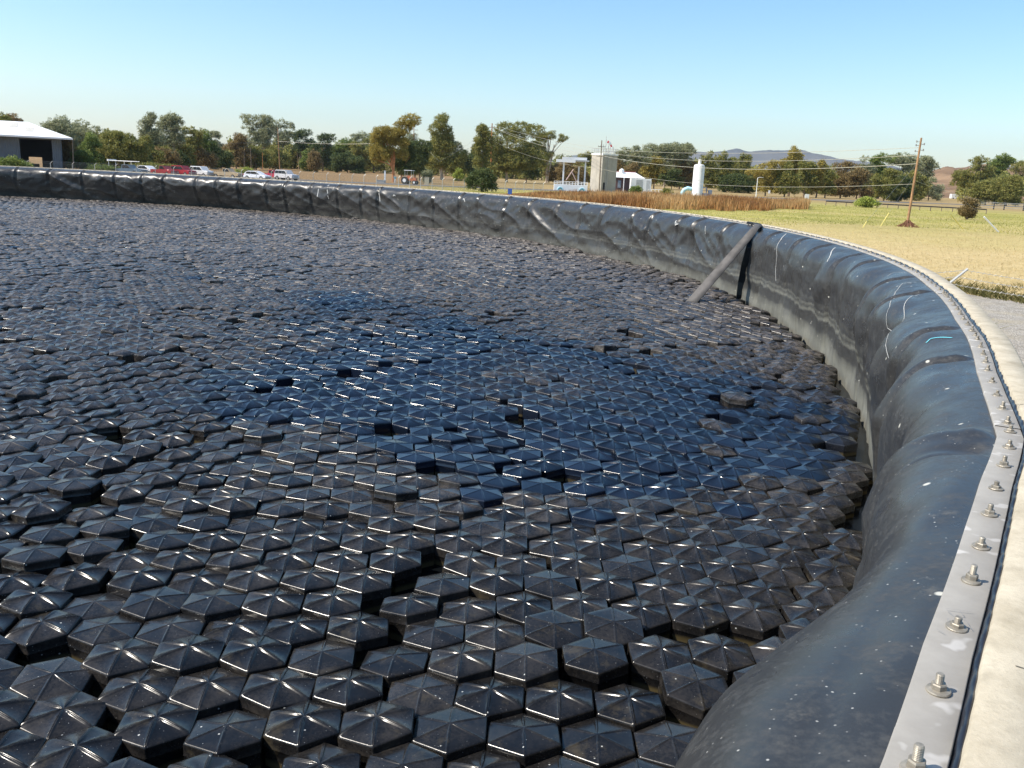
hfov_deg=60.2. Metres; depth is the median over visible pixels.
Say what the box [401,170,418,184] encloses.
tractor
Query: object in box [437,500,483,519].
hexagonal cover
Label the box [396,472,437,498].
hexagonal cover
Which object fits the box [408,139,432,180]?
tree
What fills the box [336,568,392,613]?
hexagonal cover
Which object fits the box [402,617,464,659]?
hexagonal cover
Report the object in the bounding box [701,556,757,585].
hexagonal cover
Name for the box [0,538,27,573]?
hexagonal cover
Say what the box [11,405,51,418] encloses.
hexagonal cover
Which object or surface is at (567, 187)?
loading platform
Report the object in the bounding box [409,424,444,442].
hexagonal cover
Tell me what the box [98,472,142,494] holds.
hexagonal cover
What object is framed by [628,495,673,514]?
hexagonal cover
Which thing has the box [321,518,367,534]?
hexagonal cover
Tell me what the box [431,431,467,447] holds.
hexagonal cover
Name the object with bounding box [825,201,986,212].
guard rail
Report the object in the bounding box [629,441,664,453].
hexagonal cover
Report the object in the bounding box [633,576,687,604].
hexagonal cover
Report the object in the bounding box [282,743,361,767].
hexagonal cover
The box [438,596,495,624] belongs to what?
hexagonal cover
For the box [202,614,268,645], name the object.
hexagonal cover
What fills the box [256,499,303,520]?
hexagonal cover
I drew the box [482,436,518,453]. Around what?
hexagonal cover
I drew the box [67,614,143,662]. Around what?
hexagonal cover
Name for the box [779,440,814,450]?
hexagonal cover
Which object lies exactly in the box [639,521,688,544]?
hexagonal cover
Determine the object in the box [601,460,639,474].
hexagonal cover
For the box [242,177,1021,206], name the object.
road
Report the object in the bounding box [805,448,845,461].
hexagonal cover
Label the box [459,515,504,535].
hexagonal cover
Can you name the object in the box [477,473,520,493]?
hexagonal cover
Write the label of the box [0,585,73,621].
hexagonal cover
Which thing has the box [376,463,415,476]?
hexagonal cover
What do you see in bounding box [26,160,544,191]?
chain link fence
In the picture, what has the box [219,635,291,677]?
hexagonal cover
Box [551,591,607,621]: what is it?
hexagonal cover
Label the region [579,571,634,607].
hexagonal cover
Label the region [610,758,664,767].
hexagonal cover
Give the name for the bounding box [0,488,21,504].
hexagonal cover
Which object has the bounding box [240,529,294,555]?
hexagonal cover
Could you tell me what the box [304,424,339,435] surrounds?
hexagonal cover
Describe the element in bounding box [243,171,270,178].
hatchback
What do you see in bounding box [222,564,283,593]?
hexagonal cover
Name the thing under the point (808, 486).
hexagonal cover
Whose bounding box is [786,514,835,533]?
hexagonal cover
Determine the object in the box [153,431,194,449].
hexagonal cover
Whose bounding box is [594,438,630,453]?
hexagonal cover
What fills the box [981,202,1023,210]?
cattle fence
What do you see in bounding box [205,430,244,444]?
hexagonal cover
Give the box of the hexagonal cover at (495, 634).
[464,618,525,657]
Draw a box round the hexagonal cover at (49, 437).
[26,430,68,446]
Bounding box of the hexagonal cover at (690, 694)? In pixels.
[658,662,727,727]
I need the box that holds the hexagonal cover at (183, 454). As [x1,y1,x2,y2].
[154,446,200,464]
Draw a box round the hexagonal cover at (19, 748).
[0,728,46,767]
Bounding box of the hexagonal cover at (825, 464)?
[798,457,836,469]
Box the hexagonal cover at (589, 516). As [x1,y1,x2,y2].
[568,505,615,527]
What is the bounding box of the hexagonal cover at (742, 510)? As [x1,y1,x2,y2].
[712,499,758,520]
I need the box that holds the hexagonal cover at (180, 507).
[161,495,211,517]
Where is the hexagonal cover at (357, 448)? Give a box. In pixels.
[338,441,375,455]
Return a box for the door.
[646,180,649,190]
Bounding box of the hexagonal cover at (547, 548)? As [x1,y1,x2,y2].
[527,535,577,569]
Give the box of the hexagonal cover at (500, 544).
[480,530,527,566]
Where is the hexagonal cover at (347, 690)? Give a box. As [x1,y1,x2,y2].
[312,668,383,713]
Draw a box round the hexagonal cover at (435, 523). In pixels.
[413,511,459,534]
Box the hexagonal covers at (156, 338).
[0,196,860,707]
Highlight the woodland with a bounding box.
[87,127,1023,202]
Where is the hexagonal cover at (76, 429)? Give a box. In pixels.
[55,423,97,435]
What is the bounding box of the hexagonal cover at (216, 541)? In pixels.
[188,529,244,554]
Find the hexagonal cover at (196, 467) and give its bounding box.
[172,460,214,474]
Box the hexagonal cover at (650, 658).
[627,634,693,692]
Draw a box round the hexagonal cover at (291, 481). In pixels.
[268,473,312,489]
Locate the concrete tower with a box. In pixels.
[590,136,617,191]
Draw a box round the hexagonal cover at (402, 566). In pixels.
[369,546,421,592]
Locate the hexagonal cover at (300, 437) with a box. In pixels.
[282,431,319,443]
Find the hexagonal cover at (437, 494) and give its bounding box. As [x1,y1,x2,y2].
[418,485,460,502]
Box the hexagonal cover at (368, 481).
[354,472,395,490]
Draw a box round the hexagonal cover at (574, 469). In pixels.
[563,457,602,481]
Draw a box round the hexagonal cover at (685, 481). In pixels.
[659,473,699,488]
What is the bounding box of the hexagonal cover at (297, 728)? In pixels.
[263,700,342,767]
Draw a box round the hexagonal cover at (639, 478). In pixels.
[619,469,659,487]
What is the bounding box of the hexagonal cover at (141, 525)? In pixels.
[131,512,180,547]
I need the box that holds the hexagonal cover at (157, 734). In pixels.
[114,700,199,767]
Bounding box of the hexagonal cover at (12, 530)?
[0,521,28,540]
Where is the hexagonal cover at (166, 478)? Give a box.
[136,469,185,488]
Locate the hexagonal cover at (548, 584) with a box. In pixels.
[523,569,577,604]
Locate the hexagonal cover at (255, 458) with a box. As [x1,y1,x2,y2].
[236,454,276,464]
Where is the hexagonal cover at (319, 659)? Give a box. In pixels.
[287,640,355,678]
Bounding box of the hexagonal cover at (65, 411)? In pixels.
[43,406,85,417]
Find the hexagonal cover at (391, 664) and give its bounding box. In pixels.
[359,644,428,700]
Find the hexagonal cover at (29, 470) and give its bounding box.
[5,462,54,480]
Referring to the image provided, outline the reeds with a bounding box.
[488,188,810,211]
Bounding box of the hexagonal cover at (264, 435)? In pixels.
[244,427,282,442]
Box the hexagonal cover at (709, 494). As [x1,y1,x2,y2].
[685,485,727,502]
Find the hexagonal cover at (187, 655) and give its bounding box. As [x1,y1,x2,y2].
[150,634,225,676]
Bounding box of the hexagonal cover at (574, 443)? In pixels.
[559,437,594,451]
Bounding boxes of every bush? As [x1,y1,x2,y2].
[0,155,33,166]
[64,149,96,168]
[86,163,120,170]
[128,161,175,168]
[153,146,182,165]
[171,150,190,166]
[211,150,234,169]
[234,166,252,173]
[306,148,322,171]
[420,169,433,182]
[452,167,465,180]
[464,166,498,191]
[543,162,565,182]
[629,185,643,192]
[660,188,673,193]
[853,196,882,207]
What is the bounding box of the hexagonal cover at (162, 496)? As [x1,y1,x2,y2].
[145,486,196,505]
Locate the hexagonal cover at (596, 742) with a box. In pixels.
[560,717,635,767]
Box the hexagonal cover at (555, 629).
[524,609,583,667]
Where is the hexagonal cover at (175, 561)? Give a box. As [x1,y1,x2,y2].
[150,547,211,575]
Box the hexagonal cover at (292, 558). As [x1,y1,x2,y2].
[261,546,317,573]
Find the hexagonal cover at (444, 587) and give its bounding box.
[414,572,469,610]
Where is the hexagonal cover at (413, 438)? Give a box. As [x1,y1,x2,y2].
[393,433,428,450]
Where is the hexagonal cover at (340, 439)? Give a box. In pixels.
[320,433,355,444]
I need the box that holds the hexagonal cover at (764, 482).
[738,472,782,493]
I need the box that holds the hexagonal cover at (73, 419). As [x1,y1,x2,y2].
[49,414,90,426]
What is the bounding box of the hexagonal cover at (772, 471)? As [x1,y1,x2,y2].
[749,465,789,477]
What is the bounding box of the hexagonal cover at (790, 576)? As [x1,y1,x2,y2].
[752,559,807,593]
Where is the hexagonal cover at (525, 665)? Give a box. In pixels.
[493,642,558,707]
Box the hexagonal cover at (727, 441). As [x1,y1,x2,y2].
[709,434,747,450]
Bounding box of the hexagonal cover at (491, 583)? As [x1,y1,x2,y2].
[469,567,523,600]
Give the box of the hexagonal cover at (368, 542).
[339,530,387,567]
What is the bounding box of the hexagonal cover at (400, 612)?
[379,592,439,641]
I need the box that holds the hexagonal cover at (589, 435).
[574,430,607,442]
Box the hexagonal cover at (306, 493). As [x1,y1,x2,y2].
[285,486,330,501]
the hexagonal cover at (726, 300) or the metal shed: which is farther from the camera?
the metal shed
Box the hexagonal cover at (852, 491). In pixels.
[818,478,862,506]
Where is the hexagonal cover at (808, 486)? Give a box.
[778,475,822,495]
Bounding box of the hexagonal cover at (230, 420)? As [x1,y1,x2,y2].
[219,415,255,424]
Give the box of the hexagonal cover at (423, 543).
[385,530,434,567]
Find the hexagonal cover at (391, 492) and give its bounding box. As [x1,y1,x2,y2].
[374,482,417,504]
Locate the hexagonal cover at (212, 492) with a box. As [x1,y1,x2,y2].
[196,486,242,497]
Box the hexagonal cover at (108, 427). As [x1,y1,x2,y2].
[84,416,125,439]
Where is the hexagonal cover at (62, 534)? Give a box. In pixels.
[20,523,80,546]
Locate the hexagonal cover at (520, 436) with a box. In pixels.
[507,429,540,446]
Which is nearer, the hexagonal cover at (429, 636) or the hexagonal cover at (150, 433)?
the hexagonal cover at (429, 636)
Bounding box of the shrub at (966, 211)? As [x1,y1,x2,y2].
[956,196,980,219]
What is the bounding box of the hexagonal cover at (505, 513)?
[483,504,524,526]
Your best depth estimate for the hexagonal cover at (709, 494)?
5.80 m
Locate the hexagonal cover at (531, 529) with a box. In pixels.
[505,518,550,547]
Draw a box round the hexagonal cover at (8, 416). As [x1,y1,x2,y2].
[0,411,19,421]
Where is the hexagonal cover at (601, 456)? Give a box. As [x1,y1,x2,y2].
[578,447,614,462]
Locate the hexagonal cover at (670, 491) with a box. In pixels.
[643,482,687,499]
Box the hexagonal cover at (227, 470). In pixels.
[209,461,253,478]
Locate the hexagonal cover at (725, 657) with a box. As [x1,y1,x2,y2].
[687,633,754,687]
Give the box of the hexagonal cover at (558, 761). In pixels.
[525,755,595,767]
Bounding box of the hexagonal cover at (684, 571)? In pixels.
[651,556,705,583]
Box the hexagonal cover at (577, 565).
[550,551,602,590]
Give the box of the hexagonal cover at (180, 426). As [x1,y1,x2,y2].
[156,421,194,433]
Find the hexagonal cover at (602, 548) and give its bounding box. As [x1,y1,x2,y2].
[575,534,623,560]
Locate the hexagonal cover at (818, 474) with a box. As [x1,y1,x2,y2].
[787,465,830,481]
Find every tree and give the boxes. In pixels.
[0,111,11,120]
[4,113,23,121]
[41,114,84,146]
[58,118,104,144]
[62,139,76,168]
[78,130,105,165]
[94,130,151,166]
[136,111,166,144]
[139,134,165,162]
[154,111,189,150]
[179,125,206,164]
[192,128,220,166]
[209,130,224,149]
[220,132,255,167]
[239,113,280,168]
[271,118,295,168]
[289,128,316,168]
[308,133,337,170]
[329,136,354,171]
[348,130,370,147]
[348,140,369,169]
[363,135,384,172]
[367,113,421,181]
[390,141,418,177]
[406,132,421,176]
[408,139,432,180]
[420,112,468,179]
[431,127,463,178]
[451,149,475,174]
[470,122,498,170]
[476,121,550,181]
[513,143,540,182]
[535,130,569,182]
[578,151,592,168]
[614,145,653,171]
[617,159,626,170]
[637,155,668,188]
[642,141,694,187]
[657,168,687,188]
[671,145,696,188]
[676,158,696,187]
[697,150,720,188]
[712,149,741,187]
[731,152,753,181]
[745,159,786,195]
[771,160,801,196]
[779,145,804,196]
[796,160,819,196]
[807,158,827,197]
[818,165,839,197]
[830,160,858,197]
[842,164,873,198]
[849,155,877,197]
[868,152,897,198]
[869,167,906,200]
[881,152,923,176]
[890,175,915,201]
[914,155,941,179]
[920,176,944,200]
[949,154,997,188]
[986,153,1016,175]
[1008,160,1023,175]
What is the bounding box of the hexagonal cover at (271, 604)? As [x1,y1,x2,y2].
[241,587,304,620]
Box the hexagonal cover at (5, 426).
[0,421,22,432]
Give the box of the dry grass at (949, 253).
[779,223,1023,297]
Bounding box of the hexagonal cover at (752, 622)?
[723,598,785,646]
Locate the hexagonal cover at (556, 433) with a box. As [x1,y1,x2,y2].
[541,426,574,442]
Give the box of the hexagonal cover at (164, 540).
[136,528,194,552]
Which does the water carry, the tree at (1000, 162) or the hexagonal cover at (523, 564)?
the hexagonal cover at (523, 564)
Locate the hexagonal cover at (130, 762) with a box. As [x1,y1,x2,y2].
[100,756,157,767]
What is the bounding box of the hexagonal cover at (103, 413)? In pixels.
[82,409,120,418]
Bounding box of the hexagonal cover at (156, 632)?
[135,613,206,645]
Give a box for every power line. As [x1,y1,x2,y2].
[493,124,918,152]
[493,126,915,160]
[496,128,908,169]
[509,148,904,186]
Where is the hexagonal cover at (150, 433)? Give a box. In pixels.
[122,427,166,444]
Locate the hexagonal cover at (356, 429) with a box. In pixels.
[340,423,374,440]
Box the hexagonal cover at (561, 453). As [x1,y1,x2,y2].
[542,446,578,460]
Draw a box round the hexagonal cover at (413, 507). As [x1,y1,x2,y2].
[394,499,438,516]
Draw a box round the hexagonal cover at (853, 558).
[813,545,861,570]
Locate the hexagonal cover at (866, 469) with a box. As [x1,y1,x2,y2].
[833,460,872,483]
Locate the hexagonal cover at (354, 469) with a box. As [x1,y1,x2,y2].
[335,463,375,478]
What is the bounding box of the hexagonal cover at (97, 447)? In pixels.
[76,440,122,455]
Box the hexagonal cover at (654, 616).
[611,596,670,638]
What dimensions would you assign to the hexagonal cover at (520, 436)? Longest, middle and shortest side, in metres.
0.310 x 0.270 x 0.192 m
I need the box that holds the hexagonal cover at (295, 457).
[276,449,317,465]
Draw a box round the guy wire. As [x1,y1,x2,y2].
[922,167,998,231]
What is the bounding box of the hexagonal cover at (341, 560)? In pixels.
[314,548,368,573]
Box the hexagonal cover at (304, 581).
[279,567,338,596]
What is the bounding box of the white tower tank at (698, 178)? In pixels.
[680,159,711,195]
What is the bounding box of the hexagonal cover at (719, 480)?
[697,471,740,490]
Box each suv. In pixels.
[171,165,196,174]
[190,166,213,175]
[274,170,298,180]
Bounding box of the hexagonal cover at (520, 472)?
[502,463,540,489]
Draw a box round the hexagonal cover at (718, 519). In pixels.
[699,512,743,529]
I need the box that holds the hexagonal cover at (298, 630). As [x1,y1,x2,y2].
[263,613,328,649]
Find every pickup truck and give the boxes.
[107,159,147,172]
[150,165,178,173]
[213,168,242,176]
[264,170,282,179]
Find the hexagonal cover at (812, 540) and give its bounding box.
[777,526,828,551]
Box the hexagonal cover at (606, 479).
[580,471,620,486]
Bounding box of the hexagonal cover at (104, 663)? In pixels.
[81,637,157,696]
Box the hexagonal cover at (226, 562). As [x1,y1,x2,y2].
[206,548,264,573]
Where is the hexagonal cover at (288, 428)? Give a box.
[269,423,304,436]
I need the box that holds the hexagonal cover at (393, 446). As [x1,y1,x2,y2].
[376,439,412,458]
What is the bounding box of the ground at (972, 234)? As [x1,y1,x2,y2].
[29,157,1023,302]
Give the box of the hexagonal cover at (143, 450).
[119,439,163,463]
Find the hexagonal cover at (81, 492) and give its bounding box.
[47,476,101,508]
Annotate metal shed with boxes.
[0,120,73,167]
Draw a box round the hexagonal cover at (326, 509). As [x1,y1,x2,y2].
[303,498,348,520]
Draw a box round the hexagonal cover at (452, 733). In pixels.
[411,706,487,765]
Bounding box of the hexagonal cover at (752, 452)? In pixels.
[734,446,770,460]
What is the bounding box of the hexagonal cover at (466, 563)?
[442,549,494,577]
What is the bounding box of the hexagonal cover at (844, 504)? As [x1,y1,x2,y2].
[809,491,854,518]
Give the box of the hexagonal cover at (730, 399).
[720,391,754,408]
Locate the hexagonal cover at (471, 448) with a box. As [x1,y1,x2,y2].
[451,442,488,454]
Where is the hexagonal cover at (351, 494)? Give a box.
[330,486,373,503]
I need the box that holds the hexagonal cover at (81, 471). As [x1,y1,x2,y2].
[48,465,101,479]
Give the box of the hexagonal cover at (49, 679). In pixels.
[8,656,92,700]
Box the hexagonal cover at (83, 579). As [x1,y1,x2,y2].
[41,562,108,597]
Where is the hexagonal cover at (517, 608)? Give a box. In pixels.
[496,591,551,625]
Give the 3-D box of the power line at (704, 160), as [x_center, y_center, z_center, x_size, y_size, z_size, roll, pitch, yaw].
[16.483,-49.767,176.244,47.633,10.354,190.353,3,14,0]
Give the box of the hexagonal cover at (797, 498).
[767,488,812,506]
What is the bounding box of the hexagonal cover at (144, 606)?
[120,586,189,623]
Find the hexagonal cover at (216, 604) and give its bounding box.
[180,587,247,624]
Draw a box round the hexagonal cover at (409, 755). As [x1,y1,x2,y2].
[365,742,443,767]
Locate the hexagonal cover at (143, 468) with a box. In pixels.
[125,460,174,474]
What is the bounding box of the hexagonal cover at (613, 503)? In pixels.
[586,494,629,511]
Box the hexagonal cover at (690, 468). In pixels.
[673,460,712,476]
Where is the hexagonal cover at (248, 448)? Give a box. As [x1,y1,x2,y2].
[226,442,264,454]
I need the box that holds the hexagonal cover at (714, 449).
[698,443,736,458]
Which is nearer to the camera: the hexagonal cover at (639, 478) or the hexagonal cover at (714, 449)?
the hexagonal cover at (639, 478)
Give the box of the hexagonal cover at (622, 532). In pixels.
[594,521,642,543]
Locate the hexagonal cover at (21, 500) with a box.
[8,492,63,506]
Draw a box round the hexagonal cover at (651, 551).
[622,539,671,562]
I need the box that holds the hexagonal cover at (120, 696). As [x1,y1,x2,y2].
[98,668,178,730]
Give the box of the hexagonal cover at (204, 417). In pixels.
[182,412,221,424]
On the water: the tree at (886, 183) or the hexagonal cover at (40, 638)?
the hexagonal cover at (40, 638)
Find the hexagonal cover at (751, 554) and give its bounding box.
[717,541,770,564]
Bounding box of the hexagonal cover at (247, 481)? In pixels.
[224,472,270,490]
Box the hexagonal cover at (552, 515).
[525,504,569,525]
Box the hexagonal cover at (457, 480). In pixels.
[437,472,478,487]
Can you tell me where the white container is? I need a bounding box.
[629,178,651,192]
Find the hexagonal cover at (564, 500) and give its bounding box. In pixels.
[544,492,587,510]
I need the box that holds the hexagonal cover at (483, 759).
[444,750,520,767]
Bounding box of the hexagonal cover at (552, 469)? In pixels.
[526,457,563,481]
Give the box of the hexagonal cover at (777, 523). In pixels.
[742,514,792,530]
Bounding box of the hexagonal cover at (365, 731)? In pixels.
[338,700,414,767]
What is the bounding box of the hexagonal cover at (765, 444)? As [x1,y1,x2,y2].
[744,439,782,450]
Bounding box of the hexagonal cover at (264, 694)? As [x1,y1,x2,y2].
[239,667,315,717]
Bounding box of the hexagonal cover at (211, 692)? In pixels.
[167,667,247,718]
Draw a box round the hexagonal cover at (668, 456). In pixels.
[650,451,688,462]
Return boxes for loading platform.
[554,181,587,191]
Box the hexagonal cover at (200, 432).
[189,421,230,442]
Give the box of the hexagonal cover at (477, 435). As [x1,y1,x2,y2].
[461,428,497,442]
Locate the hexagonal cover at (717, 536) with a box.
[685,524,735,546]
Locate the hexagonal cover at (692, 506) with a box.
[670,497,716,515]
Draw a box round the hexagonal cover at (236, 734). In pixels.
[183,709,267,767]
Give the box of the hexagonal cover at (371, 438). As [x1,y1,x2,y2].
[356,434,392,443]
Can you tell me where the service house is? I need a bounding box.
[615,169,644,192]
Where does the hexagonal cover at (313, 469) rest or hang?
on the water
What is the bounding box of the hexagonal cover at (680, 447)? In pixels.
[663,440,701,455]
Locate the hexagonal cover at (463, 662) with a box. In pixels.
[427,642,493,688]
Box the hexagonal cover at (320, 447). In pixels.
[301,440,339,455]
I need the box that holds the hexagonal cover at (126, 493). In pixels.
[101,481,154,506]
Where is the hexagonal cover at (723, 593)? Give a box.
[685,577,742,605]
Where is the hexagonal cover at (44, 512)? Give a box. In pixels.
[10,498,72,528]
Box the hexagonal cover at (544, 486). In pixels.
[521,477,561,496]
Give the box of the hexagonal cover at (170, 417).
[152,412,188,422]
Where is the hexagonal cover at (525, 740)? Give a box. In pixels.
[486,713,560,767]
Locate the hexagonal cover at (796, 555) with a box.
[765,542,817,570]
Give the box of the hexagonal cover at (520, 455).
[505,447,540,464]
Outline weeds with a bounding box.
[945,277,1023,303]
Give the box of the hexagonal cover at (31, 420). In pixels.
[13,416,53,425]
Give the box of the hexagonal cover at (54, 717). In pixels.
[19,690,107,739]
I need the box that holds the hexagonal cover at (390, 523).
[367,512,414,534]
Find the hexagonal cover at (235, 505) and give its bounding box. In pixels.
[208,493,258,518]
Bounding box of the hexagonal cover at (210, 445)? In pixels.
[189,439,228,453]
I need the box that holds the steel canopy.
[556,157,588,184]
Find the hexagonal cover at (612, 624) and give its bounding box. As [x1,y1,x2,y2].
[583,607,643,655]
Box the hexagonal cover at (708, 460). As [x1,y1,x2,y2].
[686,452,725,469]
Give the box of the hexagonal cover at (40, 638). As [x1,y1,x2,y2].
[4,609,81,665]
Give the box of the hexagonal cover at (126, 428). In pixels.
[119,418,162,437]
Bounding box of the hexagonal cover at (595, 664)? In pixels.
[562,636,628,692]
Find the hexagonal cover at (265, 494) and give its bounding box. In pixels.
[242,486,286,507]
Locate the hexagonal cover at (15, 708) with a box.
[0,689,35,732]
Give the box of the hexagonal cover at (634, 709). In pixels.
[593,683,665,733]
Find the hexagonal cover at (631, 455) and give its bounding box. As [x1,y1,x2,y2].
[614,448,650,462]
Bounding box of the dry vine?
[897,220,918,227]
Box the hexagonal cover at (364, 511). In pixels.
[348,500,393,522]
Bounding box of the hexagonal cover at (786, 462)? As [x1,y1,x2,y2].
[760,453,801,469]
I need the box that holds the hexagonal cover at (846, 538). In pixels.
[823,528,862,553]
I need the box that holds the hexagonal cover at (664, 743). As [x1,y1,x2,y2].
[633,720,697,767]
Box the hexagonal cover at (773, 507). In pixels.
[753,498,800,517]
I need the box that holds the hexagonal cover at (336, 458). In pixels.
[317,452,356,468]
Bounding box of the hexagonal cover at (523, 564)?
[496,552,546,575]
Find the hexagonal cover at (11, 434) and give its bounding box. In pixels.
[0,430,29,439]
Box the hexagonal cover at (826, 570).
[803,557,855,590]
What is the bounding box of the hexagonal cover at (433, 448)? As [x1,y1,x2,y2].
[414,443,450,454]
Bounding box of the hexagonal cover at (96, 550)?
[65,536,123,565]
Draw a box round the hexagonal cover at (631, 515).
[613,506,657,525]
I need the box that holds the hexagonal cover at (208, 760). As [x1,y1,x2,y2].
[167,752,248,767]
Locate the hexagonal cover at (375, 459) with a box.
[357,452,395,472]
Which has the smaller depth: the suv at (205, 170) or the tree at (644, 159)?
the suv at (205, 170)
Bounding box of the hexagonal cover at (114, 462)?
[85,451,133,475]
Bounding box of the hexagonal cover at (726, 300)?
[723,298,729,302]
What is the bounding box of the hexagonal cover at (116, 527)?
[79,516,132,549]
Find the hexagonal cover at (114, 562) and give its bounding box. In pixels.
[97,548,157,580]
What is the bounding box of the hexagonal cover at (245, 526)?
[224,515,276,535]
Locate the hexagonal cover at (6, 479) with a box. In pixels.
[0,471,15,487]
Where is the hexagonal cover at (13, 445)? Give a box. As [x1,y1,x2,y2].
[0,437,36,455]
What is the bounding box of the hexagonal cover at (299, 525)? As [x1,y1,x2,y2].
[273,516,323,534]
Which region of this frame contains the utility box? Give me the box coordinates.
[424,177,428,184]
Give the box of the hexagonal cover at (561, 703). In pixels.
[524,679,593,737]
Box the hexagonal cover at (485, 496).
[459,485,503,508]
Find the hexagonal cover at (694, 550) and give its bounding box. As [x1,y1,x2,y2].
[669,538,720,563]
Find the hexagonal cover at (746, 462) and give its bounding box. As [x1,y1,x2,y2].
[723,456,762,468]
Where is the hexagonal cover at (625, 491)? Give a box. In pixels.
[604,483,645,499]
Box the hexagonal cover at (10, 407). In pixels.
[0,403,17,411]
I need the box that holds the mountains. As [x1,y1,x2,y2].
[667,148,903,170]
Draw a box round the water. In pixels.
[18,323,872,767]
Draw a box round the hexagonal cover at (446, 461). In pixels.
[434,450,472,475]
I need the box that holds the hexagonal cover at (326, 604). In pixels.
[302,587,362,620]
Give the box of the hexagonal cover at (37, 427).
[16,422,59,433]
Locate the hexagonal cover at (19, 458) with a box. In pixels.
[0,451,43,469]
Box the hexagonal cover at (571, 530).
[550,522,594,539]
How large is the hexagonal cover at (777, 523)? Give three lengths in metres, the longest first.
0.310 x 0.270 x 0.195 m
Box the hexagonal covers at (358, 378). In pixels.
[7,201,858,448]
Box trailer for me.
[949,194,958,198]
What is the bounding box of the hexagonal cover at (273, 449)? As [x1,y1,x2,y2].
[261,440,301,456]
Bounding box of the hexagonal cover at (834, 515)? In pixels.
[797,502,844,528]
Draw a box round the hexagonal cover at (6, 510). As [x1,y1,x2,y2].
[0,504,18,522]
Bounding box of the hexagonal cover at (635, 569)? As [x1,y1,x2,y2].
[601,554,654,582]
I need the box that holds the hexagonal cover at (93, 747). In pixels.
[28,726,123,767]
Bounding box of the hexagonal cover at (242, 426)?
[231,420,269,431]
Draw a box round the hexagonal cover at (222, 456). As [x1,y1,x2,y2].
[195,449,240,464]
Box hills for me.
[925,164,1023,201]
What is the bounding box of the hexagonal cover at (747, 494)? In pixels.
[724,486,769,503]
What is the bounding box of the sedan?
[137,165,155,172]
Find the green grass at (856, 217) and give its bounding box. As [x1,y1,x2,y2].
[428,185,1023,234]
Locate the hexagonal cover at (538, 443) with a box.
[524,438,559,457]
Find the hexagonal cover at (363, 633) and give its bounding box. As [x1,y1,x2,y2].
[326,611,388,667]
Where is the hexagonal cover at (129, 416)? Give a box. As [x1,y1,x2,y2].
[115,411,154,421]
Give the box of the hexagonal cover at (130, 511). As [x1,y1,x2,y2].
[113,501,162,518]
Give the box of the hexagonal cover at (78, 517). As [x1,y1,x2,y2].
[61,504,117,526]
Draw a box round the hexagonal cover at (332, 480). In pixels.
[312,472,353,495]
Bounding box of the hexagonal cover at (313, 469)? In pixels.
[294,463,334,475]
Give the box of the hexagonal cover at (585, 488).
[563,479,605,497]
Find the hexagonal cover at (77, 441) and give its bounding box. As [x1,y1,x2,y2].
[62,433,106,450]
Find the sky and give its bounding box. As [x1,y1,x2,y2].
[0,0,1023,169]
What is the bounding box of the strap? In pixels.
[686,221,761,302]
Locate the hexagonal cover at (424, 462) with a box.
[396,451,434,474]
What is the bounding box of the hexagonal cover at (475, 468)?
[455,461,495,476]
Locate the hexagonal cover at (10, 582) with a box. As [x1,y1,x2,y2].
[0,570,46,602]
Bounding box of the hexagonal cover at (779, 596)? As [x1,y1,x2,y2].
[737,579,795,612]
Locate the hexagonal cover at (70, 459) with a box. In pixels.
[43,451,90,472]
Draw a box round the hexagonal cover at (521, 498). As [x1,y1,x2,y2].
[502,489,544,507]
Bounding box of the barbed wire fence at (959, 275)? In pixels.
[938,268,1023,295]
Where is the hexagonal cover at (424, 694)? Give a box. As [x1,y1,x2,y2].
[386,673,456,722]
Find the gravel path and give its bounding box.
[967,294,1023,364]
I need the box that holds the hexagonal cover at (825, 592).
[793,580,849,604]
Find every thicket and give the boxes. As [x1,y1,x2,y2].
[134,149,153,163]
[151,142,172,152]
[175,144,196,167]
[188,147,219,168]
[208,145,225,169]
[238,144,276,169]
[265,142,282,168]
[266,145,292,169]
[284,142,299,168]
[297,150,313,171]
[324,150,339,170]
[329,150,367,173]
[501,169,527,179]
[528,149,544,179]
[553,162,589,184]
[618,161,642,178]
[715,173,755,193]
[750,172,759,191]
[858,173,879,197]
[901,168,932,200]
[967,177,999,204]
[986,173,1023,205]
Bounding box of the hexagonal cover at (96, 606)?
[61,593,126,619]
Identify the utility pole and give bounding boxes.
[277,128,279,169]
[597,140,604,190]
[905,138,924,226]
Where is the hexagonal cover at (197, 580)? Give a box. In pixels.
[167,567,227,593]
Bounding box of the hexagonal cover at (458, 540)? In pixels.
[434,529,481,565]
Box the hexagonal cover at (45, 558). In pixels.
[1,543,67,575]
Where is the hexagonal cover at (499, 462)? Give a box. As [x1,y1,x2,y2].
[472,452,510,473]
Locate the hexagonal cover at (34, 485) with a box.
[6,476,57,493]
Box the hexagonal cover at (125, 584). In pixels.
[106,565,172,598]
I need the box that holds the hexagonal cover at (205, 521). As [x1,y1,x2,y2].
[177,511,230,533]
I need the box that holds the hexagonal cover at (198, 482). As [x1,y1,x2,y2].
[178,472,226,491]
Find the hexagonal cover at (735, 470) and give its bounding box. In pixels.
[712,464,750,479]
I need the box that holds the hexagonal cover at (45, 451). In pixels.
[32,443,75,460]
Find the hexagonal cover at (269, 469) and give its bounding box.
[251,462,294,476]
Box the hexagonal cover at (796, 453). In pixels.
[769,446,809,458]
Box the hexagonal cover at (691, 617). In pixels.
[666,595,728,642]
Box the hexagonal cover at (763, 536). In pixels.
[730,523,782,547]
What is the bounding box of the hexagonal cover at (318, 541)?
[290,529,341,553]
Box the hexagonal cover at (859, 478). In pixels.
[825,466,868,494]
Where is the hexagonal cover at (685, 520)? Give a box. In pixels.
[656,511,701,528]
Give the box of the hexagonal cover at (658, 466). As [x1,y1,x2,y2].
[636,456,676,476]
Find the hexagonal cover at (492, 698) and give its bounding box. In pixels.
[454,676,524,722]
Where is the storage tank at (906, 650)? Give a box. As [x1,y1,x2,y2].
[0,166,1023,767]

